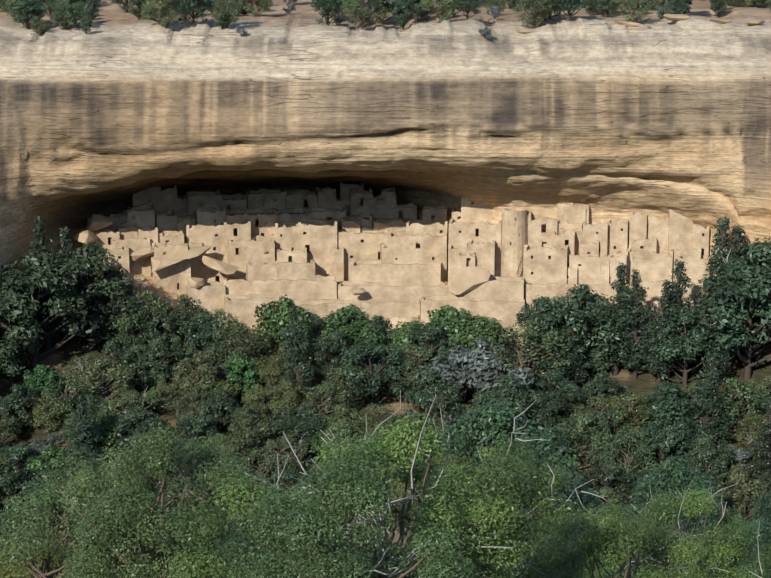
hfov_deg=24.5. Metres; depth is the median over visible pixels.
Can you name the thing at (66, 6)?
juniper tree
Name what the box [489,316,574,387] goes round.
juniper tree
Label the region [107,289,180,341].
juniper tree
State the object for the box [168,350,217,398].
juniper tree
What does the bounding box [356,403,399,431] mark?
juniper tree
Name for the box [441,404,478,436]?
juniper tree
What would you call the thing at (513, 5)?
pinyon pine tree
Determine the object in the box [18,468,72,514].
pinyon pine tree
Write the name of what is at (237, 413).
pinyon pine tree
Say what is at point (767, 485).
pinyon pine tree
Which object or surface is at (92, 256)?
pinyon pine tree
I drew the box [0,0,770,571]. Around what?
terrain
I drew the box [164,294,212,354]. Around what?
pinyon pine tree
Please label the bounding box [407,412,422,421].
sagebrush tree
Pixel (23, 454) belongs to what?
pinyon pine tree
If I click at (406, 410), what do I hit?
sagebrush tree
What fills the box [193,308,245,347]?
juniper tree
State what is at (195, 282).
boulder
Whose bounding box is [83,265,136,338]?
pinyon pine tree
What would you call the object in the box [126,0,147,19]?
pinyon pine tree
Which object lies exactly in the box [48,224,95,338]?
douglas fir tree
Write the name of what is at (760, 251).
pinyon pine tree
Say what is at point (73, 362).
juniper tree
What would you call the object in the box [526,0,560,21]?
pinyon pine tree
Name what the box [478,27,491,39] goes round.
sagebrush tree
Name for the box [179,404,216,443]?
juniper tree
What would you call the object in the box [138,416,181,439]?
juniper tree
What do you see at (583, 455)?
juniper tree
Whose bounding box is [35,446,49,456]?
sagebrush tree
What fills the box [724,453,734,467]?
gambel oak tree
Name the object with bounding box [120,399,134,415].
pinyon pine tree
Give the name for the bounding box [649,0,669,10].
juniper tree
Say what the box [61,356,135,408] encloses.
juniper tree
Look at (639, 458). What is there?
juniper tree
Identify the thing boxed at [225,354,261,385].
gambel oak tree
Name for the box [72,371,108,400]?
juniper tree
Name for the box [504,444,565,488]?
pinyon pine tree
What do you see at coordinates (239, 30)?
sagebrush tree
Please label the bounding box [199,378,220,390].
sagebrush tree
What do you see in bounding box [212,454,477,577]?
juniper tree
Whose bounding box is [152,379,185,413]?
juniper tree
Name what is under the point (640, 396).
juniper tree
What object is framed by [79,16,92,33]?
pinyon pine tree
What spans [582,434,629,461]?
juniper tree
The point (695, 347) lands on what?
pinyon pine tree
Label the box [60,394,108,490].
douglas fir tree
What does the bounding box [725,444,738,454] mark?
sagebrush tree
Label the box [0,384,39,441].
pinyon pine tree
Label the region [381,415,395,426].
juniper tree
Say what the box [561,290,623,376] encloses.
pinyon pine tree
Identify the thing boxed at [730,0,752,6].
juniper tree
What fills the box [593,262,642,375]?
douglas fir tree
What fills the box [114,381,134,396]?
pinyon pine tree
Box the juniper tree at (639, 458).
[598,429,656,488]
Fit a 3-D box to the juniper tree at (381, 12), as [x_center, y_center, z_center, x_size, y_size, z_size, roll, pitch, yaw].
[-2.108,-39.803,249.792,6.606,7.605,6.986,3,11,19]
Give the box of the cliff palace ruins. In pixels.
[87,183,711,350]
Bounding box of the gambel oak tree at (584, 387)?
[583,379,612,400]
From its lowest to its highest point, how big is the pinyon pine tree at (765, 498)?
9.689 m
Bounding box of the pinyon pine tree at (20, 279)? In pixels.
[0,245,99,373]
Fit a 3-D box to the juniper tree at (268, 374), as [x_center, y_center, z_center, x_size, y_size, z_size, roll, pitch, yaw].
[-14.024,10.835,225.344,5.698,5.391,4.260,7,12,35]
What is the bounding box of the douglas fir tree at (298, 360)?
[276,305,320,398]
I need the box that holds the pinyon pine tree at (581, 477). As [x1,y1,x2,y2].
[554,465,591,493]
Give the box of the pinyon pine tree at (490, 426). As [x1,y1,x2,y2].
[408,397,599,577]
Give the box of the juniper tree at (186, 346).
[162,334,199,368]
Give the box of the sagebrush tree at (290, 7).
[283,3,295,12]
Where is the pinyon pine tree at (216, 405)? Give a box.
[200,389,240,432]
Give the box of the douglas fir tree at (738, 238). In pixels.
[717,224,757,363]
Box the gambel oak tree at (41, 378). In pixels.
[23,364,63,401]
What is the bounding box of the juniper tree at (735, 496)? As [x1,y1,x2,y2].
[713,472,769,528]
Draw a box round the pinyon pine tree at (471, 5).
[455,0,480,19]
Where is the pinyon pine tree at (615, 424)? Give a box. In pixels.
[591,406,632,449]
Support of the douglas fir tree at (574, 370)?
on the terrain
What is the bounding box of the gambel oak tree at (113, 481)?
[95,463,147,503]
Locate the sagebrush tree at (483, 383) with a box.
[455,356,534,398]
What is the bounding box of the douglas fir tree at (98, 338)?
[69,265,111,351]
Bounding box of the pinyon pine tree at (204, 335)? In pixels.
[184,309,222,357]
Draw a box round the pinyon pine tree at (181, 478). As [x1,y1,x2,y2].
[167,465,213,504]
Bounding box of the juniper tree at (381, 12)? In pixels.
[348,0,392,24]
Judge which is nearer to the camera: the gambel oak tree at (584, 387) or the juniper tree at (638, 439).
the juniper tree at (638, 439)
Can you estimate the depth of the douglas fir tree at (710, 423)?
215.88 m
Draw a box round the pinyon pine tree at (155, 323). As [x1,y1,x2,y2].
[136,300,186,346]
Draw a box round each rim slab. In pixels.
[516,29,534,33]
[614,21,643,26]
[663,14,689,20]
[709,19,732,23]
[746,20,764,25]
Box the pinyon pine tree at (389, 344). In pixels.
[374,343,405,388]
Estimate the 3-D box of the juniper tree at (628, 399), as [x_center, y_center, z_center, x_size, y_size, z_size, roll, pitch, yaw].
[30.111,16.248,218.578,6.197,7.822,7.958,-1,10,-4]
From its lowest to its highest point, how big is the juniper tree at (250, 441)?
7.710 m
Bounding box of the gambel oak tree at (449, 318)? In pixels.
[427,305,475,360]
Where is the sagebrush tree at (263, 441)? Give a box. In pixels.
[259,437,270,449]
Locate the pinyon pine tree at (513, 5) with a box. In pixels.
[508,0,519,10]
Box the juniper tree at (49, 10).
[39,0,70,19]
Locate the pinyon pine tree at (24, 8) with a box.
[14,0,47,28]
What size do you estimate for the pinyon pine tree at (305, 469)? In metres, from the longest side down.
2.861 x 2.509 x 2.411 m
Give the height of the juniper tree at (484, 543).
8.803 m
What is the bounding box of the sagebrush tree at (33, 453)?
[27,447,38,464]
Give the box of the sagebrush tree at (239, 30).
[235,26,247,35]
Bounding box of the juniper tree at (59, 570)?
[0,534,96,577]
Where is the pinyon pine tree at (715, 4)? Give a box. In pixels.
[710,0,727,17]
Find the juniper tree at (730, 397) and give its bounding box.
[723,389,741,408]
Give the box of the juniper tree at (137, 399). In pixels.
[102,388,158,433]
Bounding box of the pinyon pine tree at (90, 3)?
[81,0,99,19]
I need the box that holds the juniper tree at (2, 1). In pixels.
[0,0,12,16]
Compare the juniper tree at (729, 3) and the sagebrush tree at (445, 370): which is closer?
the sagebrush tree at (445, 370)
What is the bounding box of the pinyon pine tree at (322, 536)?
[291,493,379,577]
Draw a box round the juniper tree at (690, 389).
[672,381,725,424]
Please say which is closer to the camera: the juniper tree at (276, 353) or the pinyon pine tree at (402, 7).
the juniper tree at (276, 353)
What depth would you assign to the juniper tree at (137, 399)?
216.52 m
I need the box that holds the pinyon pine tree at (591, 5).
[585,0,597,14]
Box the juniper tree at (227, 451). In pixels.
[209,437,239,468]
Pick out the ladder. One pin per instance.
(519, 266)
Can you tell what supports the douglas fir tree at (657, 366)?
on the terrain
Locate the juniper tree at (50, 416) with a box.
[27,393,73,432]
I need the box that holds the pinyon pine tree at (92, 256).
[42,238,137,344]
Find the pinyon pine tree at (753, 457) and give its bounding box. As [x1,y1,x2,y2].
[746,447,757,460]
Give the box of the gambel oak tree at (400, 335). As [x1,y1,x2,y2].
[388,320,435,359]
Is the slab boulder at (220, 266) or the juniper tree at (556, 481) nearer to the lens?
the juniper tree at (556, 481)
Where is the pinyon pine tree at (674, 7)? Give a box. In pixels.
[668,0,685,13]
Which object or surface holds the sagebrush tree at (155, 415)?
on the terrain
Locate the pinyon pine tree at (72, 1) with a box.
[68,0,77,7]
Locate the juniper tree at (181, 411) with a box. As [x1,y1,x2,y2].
[171,391,205,427]
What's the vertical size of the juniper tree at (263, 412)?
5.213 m
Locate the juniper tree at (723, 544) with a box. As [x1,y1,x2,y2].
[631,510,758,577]
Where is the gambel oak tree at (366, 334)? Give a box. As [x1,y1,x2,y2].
[352,324,388,352]
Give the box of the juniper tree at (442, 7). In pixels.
[418,0,460,22]
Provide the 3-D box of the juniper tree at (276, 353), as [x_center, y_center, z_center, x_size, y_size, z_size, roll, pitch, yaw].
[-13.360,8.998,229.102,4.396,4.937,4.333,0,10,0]
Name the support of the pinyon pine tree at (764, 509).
on the terrain
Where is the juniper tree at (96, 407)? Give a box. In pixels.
[74,394,114,419]
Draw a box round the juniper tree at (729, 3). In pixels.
[726,0,736,6]
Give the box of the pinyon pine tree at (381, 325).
[362,314,393,344]
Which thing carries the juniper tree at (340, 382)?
on the terrain
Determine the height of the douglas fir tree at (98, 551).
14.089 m
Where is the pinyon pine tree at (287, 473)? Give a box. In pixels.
[269,467,311,496]
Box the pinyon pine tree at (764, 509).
[734,488,770,577]
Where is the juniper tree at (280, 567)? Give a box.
[253,552,291,577]
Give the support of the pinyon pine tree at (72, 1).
on the terrain
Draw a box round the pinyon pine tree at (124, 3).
[111,0,131,12]
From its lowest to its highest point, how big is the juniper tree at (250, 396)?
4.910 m
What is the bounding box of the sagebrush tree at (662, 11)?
[656,7,667,18]
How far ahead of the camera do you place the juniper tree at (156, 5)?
237.30 m
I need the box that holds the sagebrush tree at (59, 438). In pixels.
[47,432,66,445]
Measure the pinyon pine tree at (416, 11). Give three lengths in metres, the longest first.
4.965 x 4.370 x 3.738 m
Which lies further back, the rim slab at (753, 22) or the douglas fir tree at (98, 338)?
the rim slab at (753, 22)
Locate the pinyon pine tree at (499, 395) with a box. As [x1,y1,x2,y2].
[470,374,536,419]
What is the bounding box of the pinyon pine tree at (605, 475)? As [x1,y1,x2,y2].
[585,461,629,507]
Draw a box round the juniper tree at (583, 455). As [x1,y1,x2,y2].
[547,413,611,470]
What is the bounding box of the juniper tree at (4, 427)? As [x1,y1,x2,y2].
[0,417,15,448]
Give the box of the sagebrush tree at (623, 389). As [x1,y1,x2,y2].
[614,383,628,397]
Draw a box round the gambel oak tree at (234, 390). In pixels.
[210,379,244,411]
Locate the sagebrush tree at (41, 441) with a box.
[32,437,47,448]
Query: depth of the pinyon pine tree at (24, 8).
237.45 m
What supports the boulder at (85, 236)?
on the terrain
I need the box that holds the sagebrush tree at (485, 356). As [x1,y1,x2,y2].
[447,336,508,393]
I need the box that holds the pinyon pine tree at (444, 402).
[415,391,472,451]
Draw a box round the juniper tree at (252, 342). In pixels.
[207,322,273,362]
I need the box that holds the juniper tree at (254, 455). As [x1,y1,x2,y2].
[234,447,287,489]
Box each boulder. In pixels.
[74,229,96,243]
[86,214,111,230]
[129,246,153,260]
[150,245,211,272]
[188,277,204,287]
[202,256,238,274]
[352,288,365,294]
[449,265,490,294]
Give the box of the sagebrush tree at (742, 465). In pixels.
[741,463,749,476]
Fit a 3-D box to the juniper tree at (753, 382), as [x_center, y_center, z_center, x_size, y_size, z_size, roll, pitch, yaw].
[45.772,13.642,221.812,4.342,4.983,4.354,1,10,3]
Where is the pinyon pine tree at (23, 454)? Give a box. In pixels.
[0,441,37,484]
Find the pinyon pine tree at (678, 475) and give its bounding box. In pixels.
[615,454,723,577]
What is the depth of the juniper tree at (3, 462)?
209.52 m
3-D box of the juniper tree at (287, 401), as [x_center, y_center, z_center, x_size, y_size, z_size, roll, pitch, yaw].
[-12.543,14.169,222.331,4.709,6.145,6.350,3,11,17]
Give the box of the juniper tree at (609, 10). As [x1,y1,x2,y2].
[585,0,619,14]
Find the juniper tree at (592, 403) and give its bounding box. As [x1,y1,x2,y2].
[566,394,614,432]
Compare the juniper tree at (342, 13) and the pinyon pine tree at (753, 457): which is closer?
the pinyon pine tree at (753, 457)
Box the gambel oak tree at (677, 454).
[664,442,699,466]
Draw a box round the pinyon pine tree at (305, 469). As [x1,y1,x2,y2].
[302,466,315,478]
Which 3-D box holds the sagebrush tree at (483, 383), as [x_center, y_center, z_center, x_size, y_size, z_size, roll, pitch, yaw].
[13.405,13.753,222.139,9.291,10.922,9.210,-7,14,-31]
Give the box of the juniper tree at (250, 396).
[241,384,279,412]
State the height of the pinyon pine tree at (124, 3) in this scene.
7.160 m
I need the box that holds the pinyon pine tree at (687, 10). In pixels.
[677,0,692,13]
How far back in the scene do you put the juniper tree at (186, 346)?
226.31 m
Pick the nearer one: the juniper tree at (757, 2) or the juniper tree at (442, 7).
the juniper tree at (442, 7)
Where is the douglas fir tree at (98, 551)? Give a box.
[85,535,123,576]
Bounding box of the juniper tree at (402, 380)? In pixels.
[382,359,422,402]
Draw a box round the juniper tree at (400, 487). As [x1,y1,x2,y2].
[358,448,510,577]
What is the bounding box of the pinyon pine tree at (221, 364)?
[205,344,238,380]
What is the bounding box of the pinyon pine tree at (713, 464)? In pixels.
[683,444,731,512]
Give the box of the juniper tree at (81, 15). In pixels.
[61,3,92,28]
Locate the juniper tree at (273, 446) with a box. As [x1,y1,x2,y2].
[259,433,308,480]
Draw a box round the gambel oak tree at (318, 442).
[310,429,342,458]
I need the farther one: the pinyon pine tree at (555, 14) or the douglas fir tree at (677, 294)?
the pinyon pine tree at (555, 14)
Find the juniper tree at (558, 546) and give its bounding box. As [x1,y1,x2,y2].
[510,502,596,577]
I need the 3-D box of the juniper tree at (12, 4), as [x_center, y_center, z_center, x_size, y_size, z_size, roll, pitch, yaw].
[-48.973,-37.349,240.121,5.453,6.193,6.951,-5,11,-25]
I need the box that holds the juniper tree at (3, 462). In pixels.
[0,440,7,471]
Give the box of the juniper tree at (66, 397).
[41,372,97,421]
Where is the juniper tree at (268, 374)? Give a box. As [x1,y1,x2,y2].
[253,354,292,387]
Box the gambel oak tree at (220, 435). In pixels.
[205,433,230,447]
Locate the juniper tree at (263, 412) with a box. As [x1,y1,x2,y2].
[243,398,279,429]
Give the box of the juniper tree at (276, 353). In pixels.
[265,339,291,366]
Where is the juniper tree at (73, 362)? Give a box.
[68,353,100,380]
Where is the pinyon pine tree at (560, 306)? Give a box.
[536,283,627,367]
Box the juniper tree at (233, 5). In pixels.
[210,0,243,27]
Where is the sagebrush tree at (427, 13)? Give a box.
[417,7,435,18]
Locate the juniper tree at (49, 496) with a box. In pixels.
[0,478,114,577]
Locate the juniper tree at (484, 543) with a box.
[163,390,574,577]
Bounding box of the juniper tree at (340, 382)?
[321,363,370,408]
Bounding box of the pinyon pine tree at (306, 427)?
[285,409,326,452]
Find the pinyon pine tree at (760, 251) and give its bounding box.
[719,236,770,360]
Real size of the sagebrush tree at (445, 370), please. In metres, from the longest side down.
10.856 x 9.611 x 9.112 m
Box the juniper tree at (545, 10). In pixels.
[512,0,557,28]
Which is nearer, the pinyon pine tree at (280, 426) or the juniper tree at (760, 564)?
the juniper tree at (760, 564)
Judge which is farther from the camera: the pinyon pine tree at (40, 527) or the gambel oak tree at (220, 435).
the gambel oak tree at (220, 435)
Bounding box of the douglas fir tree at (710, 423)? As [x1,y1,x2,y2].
[686,352,737,448]
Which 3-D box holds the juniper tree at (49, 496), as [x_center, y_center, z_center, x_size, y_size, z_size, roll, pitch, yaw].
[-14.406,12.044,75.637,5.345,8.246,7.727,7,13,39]
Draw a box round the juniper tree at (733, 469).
[719,464,761,507]
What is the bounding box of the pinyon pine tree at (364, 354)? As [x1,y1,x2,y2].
[336,341,407,407]
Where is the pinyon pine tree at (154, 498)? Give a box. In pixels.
[144,485,175,515]
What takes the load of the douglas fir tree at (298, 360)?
on the terrain
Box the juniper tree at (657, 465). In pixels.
[640,462,674,474]
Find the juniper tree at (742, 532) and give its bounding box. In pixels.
[727,516,755,560]
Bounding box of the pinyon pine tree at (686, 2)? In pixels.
[665,0,691,10]
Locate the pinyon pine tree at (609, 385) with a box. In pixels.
[582,371,619,411]
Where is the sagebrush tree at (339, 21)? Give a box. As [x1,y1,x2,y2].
[331,14,342,24]
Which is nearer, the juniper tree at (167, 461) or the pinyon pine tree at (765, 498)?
the juniper tree at (167, 461)
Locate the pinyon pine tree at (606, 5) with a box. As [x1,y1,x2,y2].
[595,0,615,16]
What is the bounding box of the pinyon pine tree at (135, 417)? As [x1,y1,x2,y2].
[111,407,161,471]
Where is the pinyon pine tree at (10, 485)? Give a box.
[0,460,35,515]
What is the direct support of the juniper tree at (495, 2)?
on the terrain
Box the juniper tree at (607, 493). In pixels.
[582,486,621,510]
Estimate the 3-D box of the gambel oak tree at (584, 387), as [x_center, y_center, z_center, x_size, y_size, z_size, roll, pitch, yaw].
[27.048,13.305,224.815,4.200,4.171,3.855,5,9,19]
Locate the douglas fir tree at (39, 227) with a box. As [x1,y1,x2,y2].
[23,216,71,354]
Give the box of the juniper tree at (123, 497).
[101,485,151,511]
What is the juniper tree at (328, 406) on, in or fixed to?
on the terrain
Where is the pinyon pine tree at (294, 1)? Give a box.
[284,0,296,3]
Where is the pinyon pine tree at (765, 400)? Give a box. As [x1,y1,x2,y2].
[758,392,770,408]
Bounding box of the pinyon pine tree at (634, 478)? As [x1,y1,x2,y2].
[623,467,666,520]
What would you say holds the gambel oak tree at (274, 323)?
on the terrain
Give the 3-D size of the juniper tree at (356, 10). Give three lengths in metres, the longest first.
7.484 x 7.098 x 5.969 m
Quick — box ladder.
[516,252,523,276]
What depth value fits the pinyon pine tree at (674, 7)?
243.73 m
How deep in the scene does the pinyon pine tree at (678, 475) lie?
66.32 m
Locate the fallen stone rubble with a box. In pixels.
[28,262,706,360]
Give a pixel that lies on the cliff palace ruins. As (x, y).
(318, 250)
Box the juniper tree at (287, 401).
[265,378,305,418]
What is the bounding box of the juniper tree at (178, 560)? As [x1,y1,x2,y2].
[137,510,248,577]
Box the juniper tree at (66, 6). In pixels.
[49,0,83,29]
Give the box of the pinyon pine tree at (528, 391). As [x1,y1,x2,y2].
[518,386,539,425]
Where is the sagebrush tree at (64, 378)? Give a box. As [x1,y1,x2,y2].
[57,375,72,386]
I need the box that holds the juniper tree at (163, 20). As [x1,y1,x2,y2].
[155,5,177,27]
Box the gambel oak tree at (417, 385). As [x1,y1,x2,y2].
[415,381,432,398]
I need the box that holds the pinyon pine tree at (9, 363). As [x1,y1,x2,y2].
[0,283,43,380]
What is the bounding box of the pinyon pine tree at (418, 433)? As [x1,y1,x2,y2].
[403,422,440,456]
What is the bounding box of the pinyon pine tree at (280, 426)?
[263,408,306,452]
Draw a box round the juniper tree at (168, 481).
[154,467,187,498]
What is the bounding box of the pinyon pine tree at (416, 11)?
[408,0,425,22]
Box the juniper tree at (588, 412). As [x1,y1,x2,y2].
[563,409,605,442]
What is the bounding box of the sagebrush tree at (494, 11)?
[486,5,501,18]
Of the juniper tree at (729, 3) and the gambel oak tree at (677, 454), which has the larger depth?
the juniper tree at (729, 3)
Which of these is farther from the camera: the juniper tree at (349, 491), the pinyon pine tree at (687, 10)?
the pinyon pine tree at (687, 10)
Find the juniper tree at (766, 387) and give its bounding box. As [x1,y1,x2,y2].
[756,376,770,403]
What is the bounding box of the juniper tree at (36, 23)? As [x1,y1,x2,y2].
[29,16,49,35]
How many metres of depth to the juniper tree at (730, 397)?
222.26 m
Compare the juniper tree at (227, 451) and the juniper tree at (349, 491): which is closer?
the juniper tree at (349, 491)
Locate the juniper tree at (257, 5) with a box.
[237,0,272,16]
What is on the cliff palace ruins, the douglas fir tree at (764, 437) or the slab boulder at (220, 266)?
the slab boulder at (220, 266)
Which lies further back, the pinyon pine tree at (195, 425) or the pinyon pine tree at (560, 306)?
the pinyon pine tree at (560, 306)
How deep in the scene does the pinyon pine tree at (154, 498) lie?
204.94 m
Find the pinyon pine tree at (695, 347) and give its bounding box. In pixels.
[648,305,726,388]
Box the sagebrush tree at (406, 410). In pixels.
[402,407,410,414]
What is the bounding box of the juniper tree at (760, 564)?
[723,517,770,577]
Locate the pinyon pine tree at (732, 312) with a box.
[694,258,770,380]
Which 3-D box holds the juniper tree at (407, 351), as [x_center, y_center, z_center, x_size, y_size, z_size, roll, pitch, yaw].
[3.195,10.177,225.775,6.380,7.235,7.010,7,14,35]
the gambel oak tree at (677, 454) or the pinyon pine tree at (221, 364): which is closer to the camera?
the gambel oak tree at (677, 454)
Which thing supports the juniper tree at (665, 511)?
on the terrain
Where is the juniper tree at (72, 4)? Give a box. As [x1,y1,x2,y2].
[69,1,86,19]
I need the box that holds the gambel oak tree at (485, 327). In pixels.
[453,314,507,362]
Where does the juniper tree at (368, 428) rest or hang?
on the terrain
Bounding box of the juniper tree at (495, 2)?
[482,0,505,13]
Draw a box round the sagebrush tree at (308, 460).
[305,456,315,465]
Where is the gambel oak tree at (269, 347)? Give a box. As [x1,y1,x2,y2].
[260,337,275,355]
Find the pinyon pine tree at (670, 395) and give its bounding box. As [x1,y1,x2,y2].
[634,381,694,449]
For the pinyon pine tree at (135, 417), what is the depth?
212.72 m
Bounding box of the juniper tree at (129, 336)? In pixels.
[96,294,155,349]
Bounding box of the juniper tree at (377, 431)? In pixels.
[367,423,406,448]
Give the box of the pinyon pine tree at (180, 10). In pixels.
[176,0,190,17]
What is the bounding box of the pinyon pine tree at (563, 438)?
[535,426,571,468]
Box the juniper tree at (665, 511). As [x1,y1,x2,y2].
[569,473,767,577]
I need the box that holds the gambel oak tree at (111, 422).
[91,410,118,429]
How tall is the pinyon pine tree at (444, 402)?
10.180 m
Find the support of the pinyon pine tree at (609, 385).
on the terrain
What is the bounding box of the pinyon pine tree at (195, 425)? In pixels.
[176,414,216,464]
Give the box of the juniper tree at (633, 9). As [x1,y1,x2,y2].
[614,0,653,22]
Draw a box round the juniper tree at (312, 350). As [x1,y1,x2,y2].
[307,334,340,369]
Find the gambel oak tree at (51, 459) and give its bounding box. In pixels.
[27,445,74,481]
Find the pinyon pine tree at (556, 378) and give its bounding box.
[527,358,571,401]
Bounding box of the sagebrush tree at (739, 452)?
[733,448,752,465]
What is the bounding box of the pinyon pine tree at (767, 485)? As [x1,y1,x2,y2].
[757,468,770,495]
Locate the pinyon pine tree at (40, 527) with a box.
[26,514,54,549]
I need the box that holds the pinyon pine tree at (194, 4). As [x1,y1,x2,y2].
[174,0,215,26]
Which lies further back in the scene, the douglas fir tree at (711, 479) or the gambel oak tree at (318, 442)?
the gambel oak tree at (318, 442)
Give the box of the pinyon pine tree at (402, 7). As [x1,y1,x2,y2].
[393,0,414,29]
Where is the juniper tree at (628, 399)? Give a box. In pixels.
[606,389,653,436]
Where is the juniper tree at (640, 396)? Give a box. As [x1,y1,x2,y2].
[631,391,656,427]
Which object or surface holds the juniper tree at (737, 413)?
on the terrain
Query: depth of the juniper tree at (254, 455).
211.94 m
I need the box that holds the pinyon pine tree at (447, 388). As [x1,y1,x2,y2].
[403,367,462,423]
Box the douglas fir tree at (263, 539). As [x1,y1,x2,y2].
[242,485,282,575]
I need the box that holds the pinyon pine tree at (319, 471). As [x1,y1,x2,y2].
[311,458,334,490]
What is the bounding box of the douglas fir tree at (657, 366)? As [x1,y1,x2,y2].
[641,279,678,385]
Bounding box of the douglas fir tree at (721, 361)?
[692,287,735,380]
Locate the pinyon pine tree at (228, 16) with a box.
[215,11,232,29]
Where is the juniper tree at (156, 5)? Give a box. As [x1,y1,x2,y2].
[138,0,176,23]
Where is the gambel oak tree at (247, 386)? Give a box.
[240,383,255,396]
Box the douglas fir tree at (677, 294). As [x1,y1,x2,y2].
[642,259,699,376]
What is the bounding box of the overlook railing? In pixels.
[295,17,324,25]
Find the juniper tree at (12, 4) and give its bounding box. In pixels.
[5,0,45,28]
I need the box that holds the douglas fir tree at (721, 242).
[691,214,744,356]
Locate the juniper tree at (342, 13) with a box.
[331,0,351,20]
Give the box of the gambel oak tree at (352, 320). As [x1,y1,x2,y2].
[317,302,369,348]
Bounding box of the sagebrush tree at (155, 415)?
[144,409,159,418]
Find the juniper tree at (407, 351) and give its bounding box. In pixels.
[395,342,436,387]
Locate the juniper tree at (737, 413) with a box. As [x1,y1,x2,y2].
[693,377,765,431]
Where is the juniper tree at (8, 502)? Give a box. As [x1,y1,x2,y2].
[0,494,26,533]
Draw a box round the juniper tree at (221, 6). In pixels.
[208,0,243,16]
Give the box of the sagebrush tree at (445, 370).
[416,348,486,404]
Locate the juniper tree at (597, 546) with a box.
[507,505,710,577]
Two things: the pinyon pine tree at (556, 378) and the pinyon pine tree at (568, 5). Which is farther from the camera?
the pinyon pine tree at (568, 5)
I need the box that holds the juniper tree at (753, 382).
[736,379,767,409]
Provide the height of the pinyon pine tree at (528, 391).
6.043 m
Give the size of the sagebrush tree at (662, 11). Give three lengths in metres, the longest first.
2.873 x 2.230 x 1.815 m
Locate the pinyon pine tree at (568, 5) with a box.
[551,0,587,20]
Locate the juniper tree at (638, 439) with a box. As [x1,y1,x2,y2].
[620,426,653,464]
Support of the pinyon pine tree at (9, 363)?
on the terrain
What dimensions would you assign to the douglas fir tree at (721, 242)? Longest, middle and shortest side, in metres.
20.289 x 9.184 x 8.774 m
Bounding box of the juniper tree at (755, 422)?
[732,413,767,458]
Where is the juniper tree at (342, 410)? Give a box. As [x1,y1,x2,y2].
[315,403,366,439]
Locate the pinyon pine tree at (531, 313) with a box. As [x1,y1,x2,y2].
[515,295,567,361]
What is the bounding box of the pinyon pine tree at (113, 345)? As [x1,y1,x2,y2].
[101,338,133,378]
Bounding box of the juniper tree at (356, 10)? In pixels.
[341,0,380,29]
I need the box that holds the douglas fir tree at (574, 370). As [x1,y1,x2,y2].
[554,314,593,384]
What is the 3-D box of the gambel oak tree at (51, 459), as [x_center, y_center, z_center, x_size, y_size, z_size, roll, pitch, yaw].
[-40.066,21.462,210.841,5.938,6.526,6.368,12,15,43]
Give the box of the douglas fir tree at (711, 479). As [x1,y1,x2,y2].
[704,474,732,548]
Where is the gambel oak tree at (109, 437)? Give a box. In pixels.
[90,420,125,462]
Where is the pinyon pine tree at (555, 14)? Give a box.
[539,2,562,19]
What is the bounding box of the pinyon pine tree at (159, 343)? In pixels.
[146,335,183,387]
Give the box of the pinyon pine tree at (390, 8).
[371,0,398,22]
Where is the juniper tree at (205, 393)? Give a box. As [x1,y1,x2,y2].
[185,385,213,414]
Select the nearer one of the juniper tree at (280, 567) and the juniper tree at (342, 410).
the juniper tree at (280, 567)
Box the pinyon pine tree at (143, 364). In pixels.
[118,342,159,392]
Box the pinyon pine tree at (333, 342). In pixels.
[310,327,350,385]
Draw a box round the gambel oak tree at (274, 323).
[252,293,317,344]
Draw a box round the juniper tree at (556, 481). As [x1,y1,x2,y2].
[391,400,681,577]
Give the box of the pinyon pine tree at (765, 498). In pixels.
[758,477,770,517]
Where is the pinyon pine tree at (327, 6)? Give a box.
[310,0,342,25]
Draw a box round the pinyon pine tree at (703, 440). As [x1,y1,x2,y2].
[687,432,732,473]
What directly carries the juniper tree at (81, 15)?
on the terrain
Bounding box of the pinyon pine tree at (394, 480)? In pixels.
[376,451,417,500]
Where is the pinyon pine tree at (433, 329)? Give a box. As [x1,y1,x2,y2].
[408,322,451,369]
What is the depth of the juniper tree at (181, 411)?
219.31 m
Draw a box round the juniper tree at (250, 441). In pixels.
[222,413,270,461]
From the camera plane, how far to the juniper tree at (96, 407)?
217.26 m
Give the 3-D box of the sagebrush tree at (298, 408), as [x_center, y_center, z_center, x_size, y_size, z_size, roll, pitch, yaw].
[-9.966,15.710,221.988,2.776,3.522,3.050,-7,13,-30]
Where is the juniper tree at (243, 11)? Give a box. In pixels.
[240,0,253,14]
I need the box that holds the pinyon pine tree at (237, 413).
[227,406,263,446]
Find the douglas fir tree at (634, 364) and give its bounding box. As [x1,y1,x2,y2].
[612,269,661,380]
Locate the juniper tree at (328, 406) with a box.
[300,379,358,425]
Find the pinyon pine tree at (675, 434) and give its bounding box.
[636,405,699,464]
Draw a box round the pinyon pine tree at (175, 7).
[164,1,180,13]
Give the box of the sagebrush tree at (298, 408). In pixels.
[294,401,313,414]
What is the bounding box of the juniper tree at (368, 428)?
[350,414,387,447]
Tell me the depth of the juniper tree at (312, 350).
227.50 m
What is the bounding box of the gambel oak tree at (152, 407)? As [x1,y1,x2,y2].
[140,387,164,411]
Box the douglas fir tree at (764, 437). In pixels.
[744,402,770,490]
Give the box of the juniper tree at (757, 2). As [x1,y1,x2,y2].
[751,0,770,7]
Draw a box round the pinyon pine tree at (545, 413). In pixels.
[521,389,567,439]
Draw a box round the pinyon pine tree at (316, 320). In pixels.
[300,310,325,351]
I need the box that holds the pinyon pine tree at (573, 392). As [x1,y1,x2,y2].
[548,380,587,423]
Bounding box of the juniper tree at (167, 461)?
[0,419,259,577]
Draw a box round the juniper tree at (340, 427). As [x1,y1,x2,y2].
[321,421,369,455]
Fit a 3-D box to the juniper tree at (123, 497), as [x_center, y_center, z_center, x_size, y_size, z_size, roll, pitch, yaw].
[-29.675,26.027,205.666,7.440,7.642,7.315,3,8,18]
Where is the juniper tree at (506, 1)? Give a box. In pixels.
[500,0,523,8]
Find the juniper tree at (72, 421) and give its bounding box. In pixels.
[59,405,112,452]
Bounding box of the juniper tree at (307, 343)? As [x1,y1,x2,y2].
[285,337,320,363]
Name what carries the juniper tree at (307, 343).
on the terrain
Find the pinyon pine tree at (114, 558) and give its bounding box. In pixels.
[98,505,181,577]

